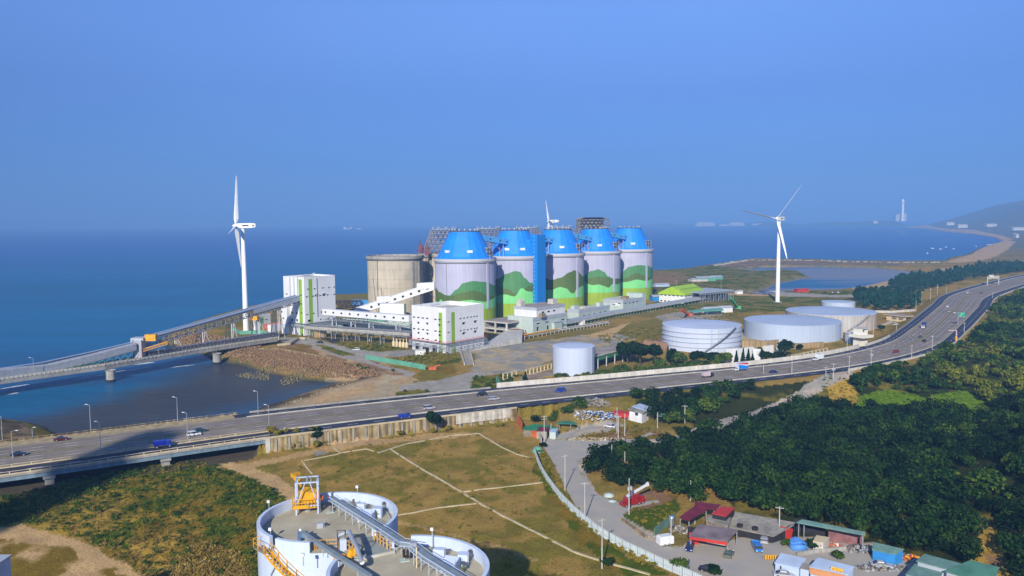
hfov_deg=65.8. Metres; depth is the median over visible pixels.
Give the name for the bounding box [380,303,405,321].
wedge building
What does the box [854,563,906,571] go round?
scrap
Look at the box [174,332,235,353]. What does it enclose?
tetrapods
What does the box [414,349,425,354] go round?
white cabin
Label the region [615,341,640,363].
broadleaf tree
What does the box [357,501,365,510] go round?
filter box
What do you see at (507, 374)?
concrete fence
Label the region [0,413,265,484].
highway viaduct
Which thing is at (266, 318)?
pump house
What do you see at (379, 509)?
filter box
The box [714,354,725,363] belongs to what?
broadleaf tree
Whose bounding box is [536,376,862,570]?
verge scrub
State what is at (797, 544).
blue tarpaulin
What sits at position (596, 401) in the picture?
scrap
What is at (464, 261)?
coal silo
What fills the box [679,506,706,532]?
maroon shed
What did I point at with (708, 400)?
roadside wood
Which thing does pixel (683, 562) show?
bush
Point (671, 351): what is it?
broadleaf tree
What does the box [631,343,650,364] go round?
broadleaf tree
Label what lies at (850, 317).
storage tank
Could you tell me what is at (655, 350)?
broadleaf tree
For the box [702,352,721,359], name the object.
broadleaf tree
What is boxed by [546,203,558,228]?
wind turbine
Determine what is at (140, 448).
parapet
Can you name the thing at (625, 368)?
hedge
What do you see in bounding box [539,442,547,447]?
bush
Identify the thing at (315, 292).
transfer tower
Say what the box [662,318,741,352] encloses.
storage tank
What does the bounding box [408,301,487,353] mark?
crusher building
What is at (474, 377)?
hedge
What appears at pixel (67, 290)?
sea
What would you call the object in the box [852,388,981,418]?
meadow grass
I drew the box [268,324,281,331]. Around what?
equipment shed
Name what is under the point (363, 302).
blue gallery
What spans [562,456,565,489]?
utility pole
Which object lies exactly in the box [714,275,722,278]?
shed
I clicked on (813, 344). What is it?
bund wall
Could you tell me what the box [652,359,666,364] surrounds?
broadleaf tree
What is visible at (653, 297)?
shed
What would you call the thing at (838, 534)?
teal roof shed
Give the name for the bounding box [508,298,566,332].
control building
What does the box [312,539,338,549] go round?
handrail
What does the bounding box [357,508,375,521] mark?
filter box
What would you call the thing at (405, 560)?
deck hatch
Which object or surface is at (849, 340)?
white hut
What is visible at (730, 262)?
breakwater rocks
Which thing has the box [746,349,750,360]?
conifer
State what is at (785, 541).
bush
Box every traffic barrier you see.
[247,276,1022,416]
[265,284,1022,431]
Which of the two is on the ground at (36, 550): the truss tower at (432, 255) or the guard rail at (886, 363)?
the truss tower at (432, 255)
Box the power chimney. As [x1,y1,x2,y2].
[893,199,906,220]
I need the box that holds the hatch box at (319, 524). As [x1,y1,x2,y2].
[316,521,322,528]
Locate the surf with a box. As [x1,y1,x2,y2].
[2,384,29,388]
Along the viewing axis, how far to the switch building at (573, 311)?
632.84 m
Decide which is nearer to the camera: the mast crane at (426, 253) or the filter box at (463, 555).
the filter box at (463, 555)
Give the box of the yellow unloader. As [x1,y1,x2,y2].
[291,472,323,514]
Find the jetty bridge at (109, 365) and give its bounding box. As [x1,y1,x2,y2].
[0,336,277,383]
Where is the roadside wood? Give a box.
[628,378,756,422]
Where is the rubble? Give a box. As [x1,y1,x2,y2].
[555,437,624,440]
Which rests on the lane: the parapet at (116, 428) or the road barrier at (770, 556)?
the road barrier at (770, 556)
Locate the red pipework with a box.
[262,322,280,330]
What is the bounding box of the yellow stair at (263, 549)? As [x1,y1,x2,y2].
[253,536,303,575]
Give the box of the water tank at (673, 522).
[669,515,674,529]
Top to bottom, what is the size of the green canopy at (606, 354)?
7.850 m
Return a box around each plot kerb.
[301,460,312,473]
[303,453,339,460]
[333,440,424,452]
[390,449,650,574]
[398,503,475,515]
[429,433,478,439]
[463,482,542,491]
[479,433,528,457]
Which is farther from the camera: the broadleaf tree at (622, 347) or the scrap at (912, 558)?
the broadleaf tree at (622, 347)
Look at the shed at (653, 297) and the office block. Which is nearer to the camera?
the office block
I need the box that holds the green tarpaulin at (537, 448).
[532,446,542,453]
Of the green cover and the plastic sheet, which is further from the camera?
the green cover
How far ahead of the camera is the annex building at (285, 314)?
555.94 m
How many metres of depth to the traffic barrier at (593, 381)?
354.97 m
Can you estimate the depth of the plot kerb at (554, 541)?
202.09 m
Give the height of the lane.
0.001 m
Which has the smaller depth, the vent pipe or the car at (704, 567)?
the vent pipe
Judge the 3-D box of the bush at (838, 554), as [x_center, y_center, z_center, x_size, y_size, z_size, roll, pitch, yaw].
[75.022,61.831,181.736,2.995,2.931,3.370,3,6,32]
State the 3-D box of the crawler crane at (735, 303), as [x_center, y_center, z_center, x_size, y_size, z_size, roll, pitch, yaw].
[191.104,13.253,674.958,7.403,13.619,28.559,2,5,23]
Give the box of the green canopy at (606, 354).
[595,344,632,368]
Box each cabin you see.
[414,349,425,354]
[735,290,742,293]
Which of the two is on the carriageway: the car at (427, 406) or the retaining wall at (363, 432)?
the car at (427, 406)
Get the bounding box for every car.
[10,451,26,456]
[53,436,68,441]
[186,430,200,436]
[194,427,206,431]
[422,404,434,409]
[475,391,486,395]
[488,396,499,400]
[554,387,565,392]
[604,423,615,427]
[685,541,694,551]
[698,564,715,574]
[723,549,734,558]
[760,536,767,543]
[773,569,794,575]
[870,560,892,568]
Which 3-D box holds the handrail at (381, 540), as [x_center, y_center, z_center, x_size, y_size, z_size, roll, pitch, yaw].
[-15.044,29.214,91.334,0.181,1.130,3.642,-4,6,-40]
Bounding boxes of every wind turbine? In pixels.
[228,176,255,330]
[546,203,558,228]
[742,186,800,302]
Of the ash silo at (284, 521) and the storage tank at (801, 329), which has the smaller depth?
the ash silo at (284, 521)
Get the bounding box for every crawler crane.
[680,308,692,317]
[729,297,741,309]
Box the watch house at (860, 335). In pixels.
[849,326,873,345]
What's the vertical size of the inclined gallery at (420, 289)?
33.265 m
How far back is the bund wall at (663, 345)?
479.13 m
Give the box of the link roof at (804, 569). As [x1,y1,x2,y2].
[800,563,809,575]
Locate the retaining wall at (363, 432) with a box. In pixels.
[265,407,516,452]
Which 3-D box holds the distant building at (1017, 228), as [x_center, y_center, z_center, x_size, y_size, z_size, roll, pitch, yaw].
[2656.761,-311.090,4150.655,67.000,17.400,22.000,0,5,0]
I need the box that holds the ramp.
[472,329,522,350]
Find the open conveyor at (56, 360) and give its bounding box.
[3,342,131,367]
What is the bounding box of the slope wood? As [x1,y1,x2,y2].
[920,387,1023,543]
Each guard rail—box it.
[848,287,1022,370]
[890,274,1023,336]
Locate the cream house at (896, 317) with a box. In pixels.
[884,313,913,320]
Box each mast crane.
[416,239,424,253]
[424,247,431,302]
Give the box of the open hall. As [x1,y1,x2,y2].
[484,317,519,332]
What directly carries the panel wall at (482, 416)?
attached to the retaining wall at (363, 432)
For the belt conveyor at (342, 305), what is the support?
on the ground at (36, 550)
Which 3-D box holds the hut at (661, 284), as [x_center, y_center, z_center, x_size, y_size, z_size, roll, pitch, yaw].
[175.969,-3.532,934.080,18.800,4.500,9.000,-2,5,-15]
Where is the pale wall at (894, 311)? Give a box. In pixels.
[875,309,914,312]
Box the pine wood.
[852,259,1023,307]
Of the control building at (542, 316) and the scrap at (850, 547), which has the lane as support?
the scrap at (850, 547)
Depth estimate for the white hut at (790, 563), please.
174.67 m
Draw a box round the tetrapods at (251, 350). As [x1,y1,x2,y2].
[223,344,260,362]
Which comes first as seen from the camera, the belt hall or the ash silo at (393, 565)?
the ash silo at (393, 565)
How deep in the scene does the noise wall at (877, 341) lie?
468.22 m
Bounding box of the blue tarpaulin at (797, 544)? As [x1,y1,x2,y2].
[788,537,807,550]
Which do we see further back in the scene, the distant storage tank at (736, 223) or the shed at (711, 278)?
the distant storage tank at (736, 223)
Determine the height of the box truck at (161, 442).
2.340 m
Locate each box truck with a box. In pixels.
[153,439,171,448]
[701,371,713,377]
[733,362,747,370]
[813,353,823,360]
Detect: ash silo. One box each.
[257,492,397,575]
[326,535,489,575]
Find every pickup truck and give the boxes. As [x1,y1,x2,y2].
[397,412,411,418]
[751,540,762,552]
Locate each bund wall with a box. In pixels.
[643,340,667,349]
[742,339,778,349]
[792,342,823,348]
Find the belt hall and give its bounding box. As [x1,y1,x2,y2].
[338,318,411,336]
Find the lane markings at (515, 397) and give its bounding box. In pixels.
[0,276,1018,468]
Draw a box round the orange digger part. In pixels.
[429,364,439,369]
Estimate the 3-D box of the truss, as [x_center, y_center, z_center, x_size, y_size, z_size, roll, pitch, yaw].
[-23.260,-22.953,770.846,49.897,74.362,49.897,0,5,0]
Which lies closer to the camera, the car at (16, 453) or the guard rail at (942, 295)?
the car at (16, 453)
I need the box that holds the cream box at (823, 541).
[813,535,829,548]
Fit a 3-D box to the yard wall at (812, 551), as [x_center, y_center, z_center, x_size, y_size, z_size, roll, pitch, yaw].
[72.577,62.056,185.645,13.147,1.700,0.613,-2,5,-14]
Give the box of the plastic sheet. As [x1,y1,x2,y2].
[604,492,613,497]
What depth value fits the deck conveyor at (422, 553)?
83.91 m
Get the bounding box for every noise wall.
[497,344,858,387]
[865,335,889,345]
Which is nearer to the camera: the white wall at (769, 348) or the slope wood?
the slope wood
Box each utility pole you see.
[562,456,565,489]
[581,482,588,513]
[598,518,605,568]
[615,415,620,440]
[628,478,631,514]
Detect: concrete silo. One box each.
[366,254,423,314]
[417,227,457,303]
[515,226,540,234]
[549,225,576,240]
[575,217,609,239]
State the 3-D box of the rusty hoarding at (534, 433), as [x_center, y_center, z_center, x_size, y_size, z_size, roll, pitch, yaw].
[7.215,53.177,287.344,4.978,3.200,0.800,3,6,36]
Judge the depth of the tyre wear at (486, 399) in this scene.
320.38 m
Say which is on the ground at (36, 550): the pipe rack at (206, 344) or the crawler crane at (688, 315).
the crawler crane at (688, 315)
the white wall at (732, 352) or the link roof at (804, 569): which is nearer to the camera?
the link roof at (804, 569)
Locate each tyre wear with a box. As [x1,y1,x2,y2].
[0,278,1021,452]
[0,278,1022,453]
[0,280,1023,459]
[0,281,1022,461]
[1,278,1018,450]
[1,280,1022,458]
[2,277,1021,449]
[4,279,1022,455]
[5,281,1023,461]
[5,284,1001,454]
[265,283,1021,429]
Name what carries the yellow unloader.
on the ash silo at (284, 521)
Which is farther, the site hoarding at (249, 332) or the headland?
the headland
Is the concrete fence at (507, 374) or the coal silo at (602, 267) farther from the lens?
the coal silo at (602, 267)
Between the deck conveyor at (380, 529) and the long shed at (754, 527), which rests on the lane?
the long shed at (754, 527)
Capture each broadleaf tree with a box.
[304,426,323,437]
[425,411,441,432]
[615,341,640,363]
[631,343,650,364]
[649,343,662,358]
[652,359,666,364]
[668,348,676,362]
[671,351,687,364]
[688,350,704,360]
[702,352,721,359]
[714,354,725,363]
[722,352,732,362]
[759,351,772,358]
[772,352,786,357]
[776,339,794,353]
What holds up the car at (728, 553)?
on the lane
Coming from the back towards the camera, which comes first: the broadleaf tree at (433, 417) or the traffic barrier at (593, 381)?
the traffic barrier at (593, 381)
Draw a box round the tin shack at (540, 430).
[536,427,548,438]
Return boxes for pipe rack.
[146,331,278,355]
[509,321,608,339]
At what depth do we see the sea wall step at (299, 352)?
470.84 m
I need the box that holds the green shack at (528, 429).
[523,424,556,436]
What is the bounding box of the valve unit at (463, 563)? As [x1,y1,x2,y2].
[460,561,466,572]
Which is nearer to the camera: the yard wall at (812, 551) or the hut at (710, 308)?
the yard wall at (812, 551)
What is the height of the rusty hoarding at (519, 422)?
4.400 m
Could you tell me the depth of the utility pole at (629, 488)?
210.25 m
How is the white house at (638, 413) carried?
on the ground at (36, 550)
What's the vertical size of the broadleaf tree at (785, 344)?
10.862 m
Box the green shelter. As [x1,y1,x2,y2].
[689,308,723,315]
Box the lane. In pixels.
[540,425,915,575]
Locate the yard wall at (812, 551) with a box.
[796,546,846,555]
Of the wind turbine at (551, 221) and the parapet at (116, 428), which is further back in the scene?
the wind turbine at (551, 221)
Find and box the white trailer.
[656,533,673,546]
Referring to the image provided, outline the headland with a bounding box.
[631,220,908,225]
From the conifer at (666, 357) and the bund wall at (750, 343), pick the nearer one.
the conifer at (666, 357)
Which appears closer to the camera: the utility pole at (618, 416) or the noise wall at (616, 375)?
the utility pole at (618, 416)
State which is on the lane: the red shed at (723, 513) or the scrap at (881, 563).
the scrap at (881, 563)
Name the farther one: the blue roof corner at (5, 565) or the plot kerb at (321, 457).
the plot kerb at (321, 457)
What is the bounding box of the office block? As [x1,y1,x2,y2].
[603,292,645,310]
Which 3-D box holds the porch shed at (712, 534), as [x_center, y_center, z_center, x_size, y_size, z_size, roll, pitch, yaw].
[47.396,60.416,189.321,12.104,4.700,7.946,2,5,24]
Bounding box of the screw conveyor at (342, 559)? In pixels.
[297,528,371,575]
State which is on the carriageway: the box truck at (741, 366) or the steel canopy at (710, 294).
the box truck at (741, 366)
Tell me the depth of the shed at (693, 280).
1005.83 m
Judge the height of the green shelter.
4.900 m
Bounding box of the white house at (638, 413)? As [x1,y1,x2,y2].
[613,404,650,422]
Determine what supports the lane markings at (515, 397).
on the carriageway
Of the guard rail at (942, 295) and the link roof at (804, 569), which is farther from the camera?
the guard rail at (942, 295)
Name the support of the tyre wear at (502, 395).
on the carriageway
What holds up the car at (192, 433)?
on the carriageway
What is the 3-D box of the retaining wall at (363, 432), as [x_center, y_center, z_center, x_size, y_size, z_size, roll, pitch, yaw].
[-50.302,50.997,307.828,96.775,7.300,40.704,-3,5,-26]
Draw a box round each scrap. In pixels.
[573,409,594,415]
[574,410,615,420]
[583,397,610,407]
[600,412,620,418]
[670,525,687,534]
[827,543,842,547]
[844,544,872,554]
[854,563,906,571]
[903,554,919,562]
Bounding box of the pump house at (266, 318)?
[253,314,270,329]
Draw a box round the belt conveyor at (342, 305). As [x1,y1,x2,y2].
[335,300,361,307]
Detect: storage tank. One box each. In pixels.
[552,342,594,376]
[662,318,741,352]
[695,222,714,225]
[729,222,743,225]
[744,315,843,342]
[785,306,876,331]
[821,300,854,307]
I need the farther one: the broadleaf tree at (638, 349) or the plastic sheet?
the broadleaf tree at (638, 349)
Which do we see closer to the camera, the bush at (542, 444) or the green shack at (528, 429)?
the bush at (542, 444)
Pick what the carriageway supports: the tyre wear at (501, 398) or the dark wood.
the tyre wear at (501, 398)
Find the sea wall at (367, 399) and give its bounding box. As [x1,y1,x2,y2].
[249,387,490,412]
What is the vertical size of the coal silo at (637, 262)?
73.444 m
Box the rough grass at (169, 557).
[7,461,285,575]
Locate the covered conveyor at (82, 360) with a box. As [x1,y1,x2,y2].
[0,342,136,377]
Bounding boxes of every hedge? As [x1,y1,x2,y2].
[266,422,503,448]
[344,363,527,391]
[533,362,713,379]
[543,360,723,378]
[612,397,822,453]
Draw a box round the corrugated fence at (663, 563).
[535,448,703,575]
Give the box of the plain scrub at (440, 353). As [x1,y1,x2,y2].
[340,270,820,363]
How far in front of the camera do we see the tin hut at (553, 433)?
284.15 m
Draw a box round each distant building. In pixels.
[956,224,967,227]
[985,224,996,226]
[1011,227,1023,229]
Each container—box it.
[313,330,325,337]
[794,288,808,291]
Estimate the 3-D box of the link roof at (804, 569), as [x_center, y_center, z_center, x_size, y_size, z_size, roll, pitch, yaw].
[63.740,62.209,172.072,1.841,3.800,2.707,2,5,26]
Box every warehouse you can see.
[658,284,703,303]
[905,562,941,575]
[916,554,961,575]
[945,560,998,575]
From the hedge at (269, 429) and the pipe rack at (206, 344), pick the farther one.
the pipe rack at (206, 344)
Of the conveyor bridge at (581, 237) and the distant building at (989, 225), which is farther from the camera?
the distant building at (989, 225)
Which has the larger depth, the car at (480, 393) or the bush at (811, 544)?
the car at (480, 393)
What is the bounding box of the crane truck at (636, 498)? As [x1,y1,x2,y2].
[619,482,648,507]
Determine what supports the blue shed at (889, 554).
on the ground at (36, 550)
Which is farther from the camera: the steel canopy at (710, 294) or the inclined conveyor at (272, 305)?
the steel canopy at (710, 294)
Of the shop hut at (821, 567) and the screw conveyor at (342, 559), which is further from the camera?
the shop hut at (821, 567)
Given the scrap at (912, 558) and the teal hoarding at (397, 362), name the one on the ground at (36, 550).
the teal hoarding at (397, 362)
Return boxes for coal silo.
[433,229,496,322]
[491,228,533,316]
[542,227,584,310]
[577,226,621,304]
[613,226,653,298]
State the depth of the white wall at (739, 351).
436.82 m
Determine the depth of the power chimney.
5860.41 m
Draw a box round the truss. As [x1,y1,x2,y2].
[475,226,500,246]
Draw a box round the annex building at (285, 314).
[281,304,290,333]
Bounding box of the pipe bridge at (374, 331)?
[304,324,411,346]
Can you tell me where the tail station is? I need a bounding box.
[130,334,166,357]
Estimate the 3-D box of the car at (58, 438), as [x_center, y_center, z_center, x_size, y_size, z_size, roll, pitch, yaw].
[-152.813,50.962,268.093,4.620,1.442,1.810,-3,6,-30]
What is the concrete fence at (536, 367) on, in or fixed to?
on the ground at (36, 550)
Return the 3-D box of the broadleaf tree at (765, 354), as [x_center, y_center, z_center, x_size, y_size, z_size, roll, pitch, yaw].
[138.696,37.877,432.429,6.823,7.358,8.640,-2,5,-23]
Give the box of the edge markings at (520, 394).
[0,276,1023,466]
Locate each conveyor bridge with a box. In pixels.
[482,235,509,255]
[531,234,554,253]
[573,233,592,248]
[610,232,627,246]
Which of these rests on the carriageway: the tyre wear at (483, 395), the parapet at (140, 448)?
the tyre wear at (483, 395)
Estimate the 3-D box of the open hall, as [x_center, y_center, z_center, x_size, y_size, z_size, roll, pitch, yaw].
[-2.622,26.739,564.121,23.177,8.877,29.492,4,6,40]
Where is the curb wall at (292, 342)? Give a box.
[277,337,304,345]
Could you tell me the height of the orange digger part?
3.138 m
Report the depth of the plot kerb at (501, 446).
274.07 m
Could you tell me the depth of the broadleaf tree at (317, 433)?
276.91 m
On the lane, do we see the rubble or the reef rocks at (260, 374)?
the rubble
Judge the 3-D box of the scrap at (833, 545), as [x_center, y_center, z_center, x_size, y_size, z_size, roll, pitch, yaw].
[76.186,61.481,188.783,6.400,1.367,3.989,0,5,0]
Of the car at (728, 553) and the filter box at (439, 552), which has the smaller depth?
the filter box at (439, 552)
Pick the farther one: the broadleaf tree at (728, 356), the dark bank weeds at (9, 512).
the broadleaf tree at (728, 356)
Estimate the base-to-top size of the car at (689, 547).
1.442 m
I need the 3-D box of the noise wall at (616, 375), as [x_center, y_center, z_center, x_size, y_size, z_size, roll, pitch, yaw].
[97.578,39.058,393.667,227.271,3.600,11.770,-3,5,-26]
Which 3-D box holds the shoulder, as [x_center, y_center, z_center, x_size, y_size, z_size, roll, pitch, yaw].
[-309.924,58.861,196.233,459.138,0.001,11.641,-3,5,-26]
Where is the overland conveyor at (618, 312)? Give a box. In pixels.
[562,296,707,325]
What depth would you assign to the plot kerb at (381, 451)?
272.20 m
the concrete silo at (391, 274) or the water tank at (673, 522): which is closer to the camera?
the water tank at (673, 522)
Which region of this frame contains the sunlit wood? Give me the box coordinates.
[848,287,1023,402]
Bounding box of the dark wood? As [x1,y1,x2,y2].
[581,393,1023,575]
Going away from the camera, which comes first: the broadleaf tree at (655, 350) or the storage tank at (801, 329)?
the broadleaf tree at (655, 350)
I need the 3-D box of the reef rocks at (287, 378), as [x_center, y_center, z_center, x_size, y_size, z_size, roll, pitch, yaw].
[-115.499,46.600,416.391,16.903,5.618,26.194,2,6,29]
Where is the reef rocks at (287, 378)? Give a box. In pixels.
[280,368,315,384]
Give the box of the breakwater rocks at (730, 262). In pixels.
[713,259,944,265]
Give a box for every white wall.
[725,348,736,362]
[737,347,753,361]
[753,348,760,359]
[763,345,773,352]
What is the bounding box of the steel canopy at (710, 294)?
[690,288,734,302]
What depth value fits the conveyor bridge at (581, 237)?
726.75 m
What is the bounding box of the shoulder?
[0,415,234,447]
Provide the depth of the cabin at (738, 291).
833.15 m
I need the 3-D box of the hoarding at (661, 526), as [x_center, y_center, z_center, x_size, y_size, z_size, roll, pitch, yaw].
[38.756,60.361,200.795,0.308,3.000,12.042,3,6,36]
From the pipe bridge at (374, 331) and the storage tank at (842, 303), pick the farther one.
the storage tank at (842, 303)
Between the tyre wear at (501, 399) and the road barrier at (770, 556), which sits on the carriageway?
the tyre wear at (501, 399)
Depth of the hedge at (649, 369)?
402.32 m
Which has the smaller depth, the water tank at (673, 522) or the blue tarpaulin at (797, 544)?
the blue tarpaulin at (797, 544)
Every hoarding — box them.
[232,327,268,334]
[365,354,425,369]
[517,414,521,430]
[532,430,536,437]
[654,513,674,535]
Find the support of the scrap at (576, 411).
on the ground at (36, 550)
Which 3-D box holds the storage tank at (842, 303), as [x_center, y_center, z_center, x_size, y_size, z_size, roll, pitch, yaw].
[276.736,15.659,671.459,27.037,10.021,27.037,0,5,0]
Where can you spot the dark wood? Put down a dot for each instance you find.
(901, 437)
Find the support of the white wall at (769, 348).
on the ground at (36, 550)
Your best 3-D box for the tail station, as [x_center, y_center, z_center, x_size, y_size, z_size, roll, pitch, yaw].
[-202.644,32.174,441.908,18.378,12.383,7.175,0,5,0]
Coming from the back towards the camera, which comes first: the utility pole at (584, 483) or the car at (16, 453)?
the car at (16, 453)
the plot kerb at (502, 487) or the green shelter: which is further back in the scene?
the green shelter
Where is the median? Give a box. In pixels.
[0,280,1020,457]
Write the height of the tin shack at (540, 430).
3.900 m
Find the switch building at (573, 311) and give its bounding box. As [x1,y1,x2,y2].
[567,302,609,318]
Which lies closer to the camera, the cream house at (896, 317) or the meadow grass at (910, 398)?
the meadow grass at (910, 398)
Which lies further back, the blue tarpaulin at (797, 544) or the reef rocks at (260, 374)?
the reef rocks at (260, 374)
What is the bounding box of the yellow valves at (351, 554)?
[333,548,357,559]
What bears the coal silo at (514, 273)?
on the ground at (36, 550)
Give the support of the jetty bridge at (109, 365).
in the sea
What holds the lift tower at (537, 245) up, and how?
on the ground at (36, 550)
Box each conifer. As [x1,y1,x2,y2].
[665,346,671,362]
[734,350,738,361]
[740,348,745,361]
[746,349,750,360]
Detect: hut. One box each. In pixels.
[549,428,557,438]
[653,283,669,286]
[701,306,718,312]
[718,305,732,312]
[774,553,805,575]
[809,558,854,575]
[844,332,852,343]
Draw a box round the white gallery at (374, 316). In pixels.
[322,309,411,340]
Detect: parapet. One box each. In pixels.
[0,412,237,442]
[0,429,264,468]
[0,435,269,475]
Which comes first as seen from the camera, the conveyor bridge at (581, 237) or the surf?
the surf
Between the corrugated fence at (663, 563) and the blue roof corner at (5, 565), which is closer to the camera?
the blue roof corner at (5, 565)
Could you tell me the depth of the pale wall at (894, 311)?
658.96 m
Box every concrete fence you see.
[502,370,516,379]
[525,363,551,374]
[791,348,827,355]
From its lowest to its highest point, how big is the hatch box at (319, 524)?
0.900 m
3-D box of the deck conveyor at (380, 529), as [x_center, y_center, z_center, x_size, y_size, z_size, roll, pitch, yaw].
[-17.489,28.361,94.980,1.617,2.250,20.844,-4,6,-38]
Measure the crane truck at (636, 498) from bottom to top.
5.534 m
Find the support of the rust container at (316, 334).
on the ground at (36, 550)
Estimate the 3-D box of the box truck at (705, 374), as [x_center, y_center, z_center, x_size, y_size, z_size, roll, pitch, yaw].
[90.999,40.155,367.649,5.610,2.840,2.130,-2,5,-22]
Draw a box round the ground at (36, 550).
[0,200,1023,575]
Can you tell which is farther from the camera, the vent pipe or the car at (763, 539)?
the car at (763, 539)
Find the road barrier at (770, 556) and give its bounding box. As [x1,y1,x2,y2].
[763,555,777,558]
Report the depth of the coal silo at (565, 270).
690.95 m
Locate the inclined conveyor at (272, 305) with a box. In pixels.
[142,295,299,347]
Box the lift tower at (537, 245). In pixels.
[526,235,547,302]
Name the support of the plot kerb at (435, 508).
on the ground at (36, 550)
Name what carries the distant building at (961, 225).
on the ground at (36, 550)
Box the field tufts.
[279,434,600,574]
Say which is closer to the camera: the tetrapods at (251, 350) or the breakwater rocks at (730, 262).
the tetrapods at (251, 350)
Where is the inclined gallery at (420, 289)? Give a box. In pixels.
[354,281,435,311]
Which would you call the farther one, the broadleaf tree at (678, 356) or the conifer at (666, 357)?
the conifer at (666, 357)
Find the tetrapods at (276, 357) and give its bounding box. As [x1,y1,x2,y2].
[251,346,380,378]
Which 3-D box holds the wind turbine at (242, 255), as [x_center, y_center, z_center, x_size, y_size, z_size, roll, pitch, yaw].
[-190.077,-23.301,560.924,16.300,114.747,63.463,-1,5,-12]
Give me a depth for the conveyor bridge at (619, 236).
772.02 m
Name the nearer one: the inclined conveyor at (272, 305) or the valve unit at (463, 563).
the valve unit at (463, 563)
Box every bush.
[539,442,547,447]
[599,557,613,566]
[669,556,689,567]
[707,563,723,574]
[781,538,790,546]
[806,538,820,549]
[831,550,844,559]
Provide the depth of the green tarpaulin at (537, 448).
267.06 m
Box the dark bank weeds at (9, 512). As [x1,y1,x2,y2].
[0,467,142,526]
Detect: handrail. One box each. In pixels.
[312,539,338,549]
[374,532,389,548]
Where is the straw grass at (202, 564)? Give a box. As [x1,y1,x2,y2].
[158,540,251,575]
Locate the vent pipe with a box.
[335,529,364,565]
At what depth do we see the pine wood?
889.98 m
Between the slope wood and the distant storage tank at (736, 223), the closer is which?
the slope wood
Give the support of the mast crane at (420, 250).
on the ground at (36, 550)
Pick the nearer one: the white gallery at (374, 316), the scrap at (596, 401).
the scrap at (596, 401)
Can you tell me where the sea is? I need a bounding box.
[0,219,999,434]
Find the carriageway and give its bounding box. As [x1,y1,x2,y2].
[0,277,1023,466]
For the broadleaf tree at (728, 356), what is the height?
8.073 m
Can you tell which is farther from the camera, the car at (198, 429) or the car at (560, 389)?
the car at (560, 389)
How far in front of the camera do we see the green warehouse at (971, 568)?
164.73 m
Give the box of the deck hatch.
[400,555,409,561]
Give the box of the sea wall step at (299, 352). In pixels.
[259,348,333,359]
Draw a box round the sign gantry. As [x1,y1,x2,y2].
[987,275,998,284]
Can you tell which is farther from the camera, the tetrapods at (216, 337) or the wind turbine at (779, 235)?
the wind turbine at (779, 235)
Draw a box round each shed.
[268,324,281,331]
[649,295,658,300]
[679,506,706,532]
[687,524,738,548]
[688,278,707,281]
[693,276,715,280]
[695,501,719,523]
[705,515,730,527]
[712,506,734,521]
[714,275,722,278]
[729,512,794,542]
[794,518,864,552]
[872,542,903,564]
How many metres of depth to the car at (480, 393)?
331.90 m
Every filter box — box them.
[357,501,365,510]
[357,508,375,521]
[372,506,383,518]
[433,547,446,559]
[440,555,460,571]
[457,551,469,566]
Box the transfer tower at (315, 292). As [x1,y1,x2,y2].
[281,272,338,335]
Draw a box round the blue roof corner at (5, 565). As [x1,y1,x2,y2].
[0,554,11,575]
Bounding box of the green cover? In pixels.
[556,420,577,430]
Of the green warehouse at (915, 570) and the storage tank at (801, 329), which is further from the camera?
the storage tank at (801, 329)
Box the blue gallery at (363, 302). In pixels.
[352,299,367,304]
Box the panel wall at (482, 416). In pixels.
[456,408,510,423]
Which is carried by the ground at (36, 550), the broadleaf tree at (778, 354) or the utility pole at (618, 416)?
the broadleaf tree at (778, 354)
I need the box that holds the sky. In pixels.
[0,0,1023,225]
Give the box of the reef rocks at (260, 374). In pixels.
[236,365,274,380]
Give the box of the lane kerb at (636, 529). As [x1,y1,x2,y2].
[620,517,646,538]
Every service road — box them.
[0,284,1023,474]
[233,275,1023,417]
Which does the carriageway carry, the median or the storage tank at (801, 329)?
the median
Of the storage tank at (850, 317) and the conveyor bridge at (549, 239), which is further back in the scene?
the conveyor bridge at (549, 239)
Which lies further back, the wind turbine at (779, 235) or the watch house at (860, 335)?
the wind turbine at (779, 235)
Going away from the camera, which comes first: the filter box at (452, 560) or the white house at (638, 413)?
the filter box at (452, 560)
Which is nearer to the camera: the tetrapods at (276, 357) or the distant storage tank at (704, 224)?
the tetrapods at (276, 357)
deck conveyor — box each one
[325,495,415,559]
[403,541,468,575]
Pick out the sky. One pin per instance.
(113, 112)

